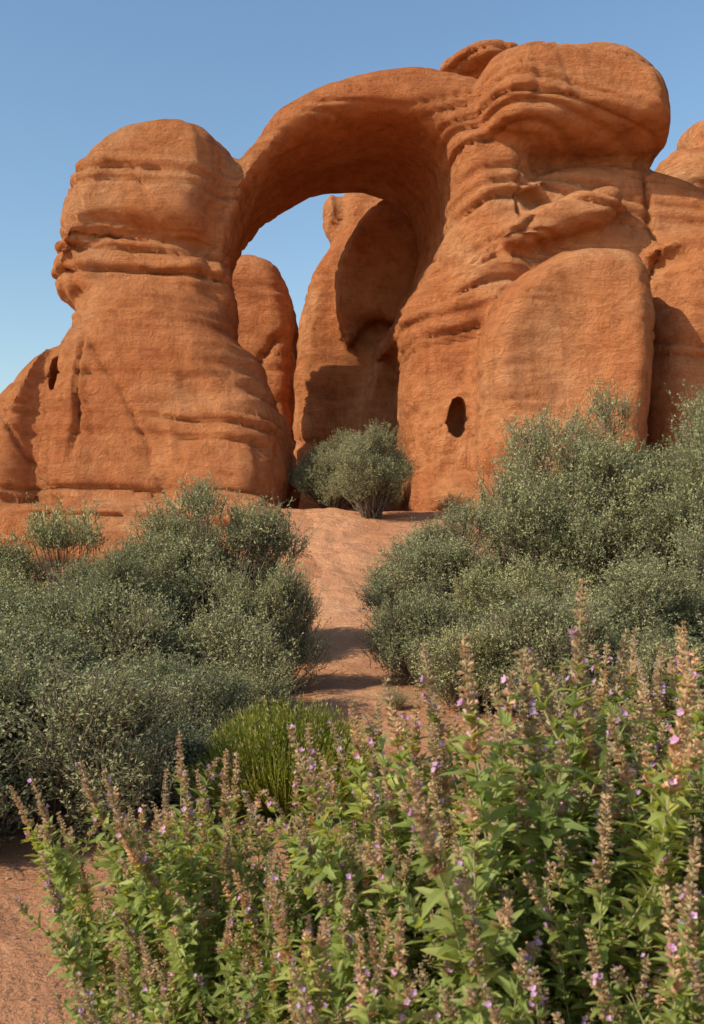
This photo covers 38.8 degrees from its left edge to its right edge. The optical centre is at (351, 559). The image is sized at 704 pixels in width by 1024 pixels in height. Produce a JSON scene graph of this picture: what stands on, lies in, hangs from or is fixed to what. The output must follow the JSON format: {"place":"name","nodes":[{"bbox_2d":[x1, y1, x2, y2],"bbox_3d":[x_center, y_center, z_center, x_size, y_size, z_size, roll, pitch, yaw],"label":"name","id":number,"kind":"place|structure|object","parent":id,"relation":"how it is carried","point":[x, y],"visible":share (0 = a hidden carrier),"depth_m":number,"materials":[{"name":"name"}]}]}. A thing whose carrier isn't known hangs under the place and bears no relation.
{"place":"outdoors","nodes":[
{"label":"outdoors","id":0,"kind":"place"},
{"bbox_2d":[0,508,703,1023],"bbox_3d":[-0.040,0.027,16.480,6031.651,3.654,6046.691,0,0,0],"label":"ground","id":1,"kind":"structure","parent":0,"point":[18,976],"depth_m":5.70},
{"bbox_2d":[0,618,60,750],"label":"sagebrush shrub","id":2,"kind":"object","parent":1,"relation":"on","point":[4,647],"visible":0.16,"depth_m":7.33,"materials":[{"name":"green plant"}]},
{"bbox_2d":[0,706,62,844],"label":"sagebrush shrub","id":3,"kind":"object","parent":1,"relation":"on","point":[5,805],"visible":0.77,"depth_m":5.86,"materials":[{"name":"green plant"}]},
{"bbox_2d":[0,532,68,597],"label":"sagebrush shrub","id":4,"kind":"object","parent":1,"relation":"on","point":[5,551],"visible":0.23,"depth_m":13.94,"materials":[{"name":"green plant"}]},
{"bbox_2d":[0,555,114,653],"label":"sagebrush shrub","id":5,"kind":"object","parent":1,"relation":"on","point":[6,577],"visible":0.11,"depth_m":10.96,"materials":[{"name":"green plant"}]},
{"bbox_2d":[6,478,115,597],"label":"shrub","id":6,"kind":"object","parent":1,"relation":"on","point":[57,533],"visible":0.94,"depth_m":13.06,"materials":[{"name":"green plant"}]},
{"bbox_2d":[0,584,125,739],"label":"sagebrush shrub","id":7,"kind":"object","parent":1,"relation":"on","point":[56,642],"visible":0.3,"depth_m":8.92,"materials":[{"name":"green plant"}]},
{"bbox_2d":[16,568,185,725],"bbox_3d":[-2.651,0.949,10.250,2.087,1.748,2.019,0,0,-25],"label":"sagebrush shrub","id":8,"kind":"object","parent":1,"relation":"on","point":[119,601],"visible":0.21,"depth_m":9.98,"materials":[{"name":"green plant"}]},
{"bbox_2d":[42,538,175,651],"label":"sagebrush shrub","id":9,"kind":"object","parent":1,"relation":"on","point":[98,571],"visible":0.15,"depth_m":12.19,"materials":[{"name":"green plant"}]},
{"bbox_2d":[0,634,222,841],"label":"sagebrush shrub","id":10,"kind":"object","parent":1,"relation":"on","point":[45,693],"visible":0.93,"depth_m":6.15,"materials":[{"name":"green plant"}]},
{"bbox_2d":[30,940,258,1023],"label":"flowering sage plant","id":11,"kind":"object","parent":1,"relation":"on","point":[123,1016],"visible":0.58,"depth_m":2.52,"materials":[{"name":"green plant"}]},
{"bbox_2d":[86,718,243,813],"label":"sagebrush shrub","id":12,"kind":"object","parent":1,"relation":"on","point":[189,752],"visible":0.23,"depth_m":6.86,"materials":[{"name":"green plant"}]},
{"bbox_2d":[111,493,228,628],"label":"sagebrush shrub","id":13,"kind":"object","parent":1,"relation":"on","point":[158,517],"visible":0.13,"depth_m":13.59,"materials":[{"name":"green plant"}]},
{"bbox_2d":[0,770,339,1010],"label":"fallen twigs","id":14,"kind":"object","parent":1,"relation":"on","point":[81,912],"visible":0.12,"depth_m":4.72,"materials":[{"name":"brown wood"}]},
{"bbox_2d":[75,641,279,755],"bbox_3d":[-1.378,1.225,7.849,1.623,1.143,1.570,0,0,-3],"label":"sagebrush shrub","id":15,"kind":"object","parent":1,"relation":"on","point":[211,697],"visible":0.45,"depth_m":7.76,"materials":[{"name":"green plant"}]},
{"bbox_2d":[8,730,357,1023],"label":"flowering sage plant","id":16,"kind":"object","parent":1,"relation":"on","point":[86,954],"visible":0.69,"depth_m":2.80,"materials":[{"name":"green plant"}]},
{"bbox_2d":[82,595,306,716],"bbox_3d":[-1.641,1.055,9.847,2.420,1.477,1.700,0,0,-17],"label":"sagebrush shrub","id":17,"kind":"object","parent":1,"relation":"on","point":[213,640],"visible":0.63,"depth_m":9.67,"materials":[{"name":"green plant"}]},
{"bbox_2d":[161,777,236,822],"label":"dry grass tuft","id":18,"kind":"object","parent":1,"relation":"on","point":[217,817],"visible":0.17,"depth_m":6.64,"materials":[{"name":"beige plant"}]},
{"bbox_2d":[190,711,240,760],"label":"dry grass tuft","id":19,"kind":"object","parent":1,"relation":"on","point":[215,730],"visible":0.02,"depth_m":7.57,"materials":[{"name":"plant"}]},
{"bbox_2d":[124,471,320,647],"bbox_3d":[-1.853,0.177,13.551,2.805,2.686,2.546,0,0,-27],"label":"sagebrush shrub","id":20,"kind":"object","parent":1,"relation":"on","point":[244,531],"visible":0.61,"depth_m":12.99,"materials":[{"name":"green plant"}]},
{"bbox_2d":[0,512,493,1010],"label":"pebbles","id":21,"kind":"object","parent":1,"relation":"on","point":[91,860],"visible":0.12,"depth_m":5.61,"materials":[{"name":"stone"}]},
{"bbox_2d":[208,653,309,724],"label":"sagebrush shrub","id":22,"kind":"object","parent":1,"relation":"on","point":[267,687],"visible":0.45,"depth_m":9.18,"materials":[{"name":"green plant"}]},
{"bbox_2d":[69,857,462,1023],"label":"flowering sage plant","id":23,"kind":"object","parent":1,"relation":"on","point":[266,995],"visible":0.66,"depth_m":2.38,"materials":[{"name":"green plant"}]},
{"bbox_2d":[188,548,343,693],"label":"sagebrush shrub","id":24,"kind":"object","parent":1,"relation":"on","point":[285,593],"visible":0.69,"depth_m":11.31,"materials":[{"name":"green plant"}]},
{"bbox_2d":[186,690,383,817],"bbox_3d":[-0.462,1.323,6.915,1.341,0.863,1.386,0,0,-3],"label":"green broom bush","id":25,"kind":"object","parent":1,"relation":"on","point":[266,752],"visible":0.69,"depth_m":6.61,"materials":[{"name":"green plant"}]},
{"bbox_2d":[112,758,500,1023],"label":"flowering sage plant","id":26,"kind":"object","parent":1,"relation":"on","point":[342,970],"visible":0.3,"depth_m":2.62,"materials":[{"name":"green plant"}]},
{"bbox_2d":[287,426,360,509],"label":"sagebrush shrub","id":27,"kind":"object","parent":1,"relation":"on","point":[317,469],"visible":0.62,"depth_m":29.10,"materials":[{"name":"green plant"}]},
{"bbox_2d":[0,39,703,567],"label":"sandstone arch","id":28,"kind":"structure","parent":1,"relation":"on","point":[546,209],"depth_m":28.52,"materials":[{"name":"orange stone"}]},
{"bbox_2d":[320,418,415,518],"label":"sagebrush shrub","id":29,"kind":"object","parent":1,"relation":"on","point":[375,478],"visible":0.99,"depth_m":24.74,"materials":[{"name":"green plant"}]},
{"bbox_2d":[344,491,404,510],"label":"sagebrush shrub","id":30,"kind":"object","parent":1,"relation":"on","point":[393,501],"visible":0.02,"depth_m":30.28,"materials":[{"name":"green plant"}]},
{"bbox_2d":[356,583,486,686],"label":"sagebrush shrub","id":31,"kind":"object","parent":1,"relation":"on","point":[419,620],"visible":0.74,"depth_m":11.81,"materials":[{"name":"green plant"}]},
{"bbox_2d":[343,494,510,619],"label":"sagebrush shrub","id":32,"kind":"object","parent":1,"relation":"on","point":[428,559],"visible":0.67,"depth_m":14.05,"materials":[{"name":"green plant"}]},
{"bbox_2d":[219,683,703,1022],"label":"flowering sage plant","id":33,"kind":"object","parent":1,"relation":"on","point":[397,823],"visible":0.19,"depth_m":2.77,"materials":[{"name":"green plant"}]},
{"bbox_2d":[232,120,703,511],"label":"sandstone butte","id":34,"kind":"object","parent":1,"relation":"on","point":[327,373],"visible":0.26,"depth_m":38.31,"materials":[{"name":"orange stone"}]},
{"bbox_2d":[252,579,703,1023],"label":"flowering sage plant","id":35,"kind":"object","parent":1,"relation":"on","point":[540,827],"visible":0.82,"depth_m":2.22,"materials":[{"name":"green plant"}]},
{"bbox_2d":[397,617,563,712],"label":"sagebrush shrub","id":36,"kind":"object","parent":1,"relation":"on","point":[445,668],"visible":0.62,"depth_m":9.92,"materials":[{"name":"green plant"}]},
{"bbox_2d":[267,827,702,1023],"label":"flowering sage plant","id":37,"kind":"object","parent":1,"relation":"on","point":[307,1010],"visible":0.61,"depth_m":1.93,"materials":[{"name":"green plant"}]},
{"bbox_2d":[431,549,601,660],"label":"sagebrush shrub","id":38,"kind":"object","parent":1,"relation":"on","point":[474,589],"visible":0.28,"depth_m":12.05,"materials":[{"name":"green plant"}]},
{"bbox_2d":[366,626,703,949],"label":"flowering sage plant","id":39,"kind":"object","parent":1,"relation":"on","point":[606,693],"visible":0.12,"depth_m":2.93,"materials":[{"name":"green plant"}]},
{"bbox_2d":[444,577,631,721],"bbox_3d":[1.989,0.934,9.965,2.131,1.546,2.203,0,0,-39],"label":"sagebrush shrub","id":40,"kind":"object","parent":1,"relation":"on","point":[537,624],"visible":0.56,"depth_m":9.49,"materials":[{"name":"green plant"}]},
{"bbox_2d":[454,456,636,602],"bbox_3d":[2.500,-0.061,14.261,2.715,2.830,2.911,0,0,-42],"label":"sagebrush shrub","id":41,"kind":"object","parent":1,"relation":"on","point":[510,530],"visible":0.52,"depth_m":13.71,"materials":[{"name":"green plant"}]},
{"bbox_2d":[468,374,687,601],"bbox_3d":[3.542,-0.834,15.133,3.733,3.891,4.237,0,0,44],"label":"sagebrush shrub","id":42,"kind":"object","parent":1,"relation":"on","point":[590,466],"visible":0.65,"depth_m":14.26,"materials":[{"name":"green plant"}]},
{"bbox_2d":[476,815,703,1023],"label":"flowering sage plant","id":43,"kind":"object","parent":1,"relation":"on","point":[676,988],"visible":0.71,"depth_m":1.85,"materials":[{"name":"green plant"}]},
{"bbox_2d":[529,625,703,1006],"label":"flowering sage plant","id":44,"kind":"object","parent":1,"relation":"on","point":[631,850],"visible":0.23,"depth_m":2.47,"materials":[{"name":"green plant"}]},
{"bbox_2d":[553,541,703,673],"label":"sagebrush shrub","id":45,"kind":"object","parent":1,"relation":"on","point":[644,588],"visible":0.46,"depth_m":10.79,"materials":[{"name":"green plant"}]},
{"bbox_2d":[567,620,703,872],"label":"flowering sage plant","id":46,"kind":"object","parent":1,"relation":"on","point":[678,666],"visible":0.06,"depth_m":3.11,"materials":[{"name":"green plant"}]},
{"bbox_2d":[591,625,703,743],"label":"sagebrush shrub","id":47,"kind":"object","parent":1,"relation":"on","point":[647,658],"visible":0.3,"depth_m":9.07,"materials":[{"name":"green plant"}]},
{"bbox_2d":[604,513,703,640],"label":"sagebrush shrub","id":48,"kind":"object","parent":1,"relation":"on","point":[692,557],"visible":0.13,"depth_m":11.61,"materials":[{"name":"green plant"}]},
{"bbox_2d":[607,378,703,590],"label":"sagebrush shrub","id":49,"kind":"object","parent":1,"relation":"on","point":[684,505],"visible":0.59,"depth_m":13.67,"materials":[{"name":"green plant"}]},
{"bbox_2d":[659,951,703,1021],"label":"flowering sage plant","id":50,"kind":"object","parent":1,"relation":"on","point":[699,988],"visible":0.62,"depth_m":1.77,"materials":[{"name":"green plant"}]},
{"bbox_2d":[690,610,703,699],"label":"sagebrush shrub","id":51,"kind":"object","parent":1,"relation":"on","point":[702,646],"visible":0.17,"depth_m":9.24,"materials":[{"name":"green plant"}]},
{"bbox_2d":[0,0,703,392],"label":"sky","id":52,"kind":"structure","parent":0,"point":[74,73],"materials":[{"name":"blue"}]},
{"bbox_2d":[302,508,407,807],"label":"path","id":53,"kind":"structure","parent":0,"point":[340,557],"depth_m":15.69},
{"bbox_2d":[370,683,419,710],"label":"dry grass tuft","id":54,"kind":"object","parent":53,"relation":"on","point":[399,702],"visible":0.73,"depth_m":10.47,"materials":[{"name":"beige plant"}]}
]}

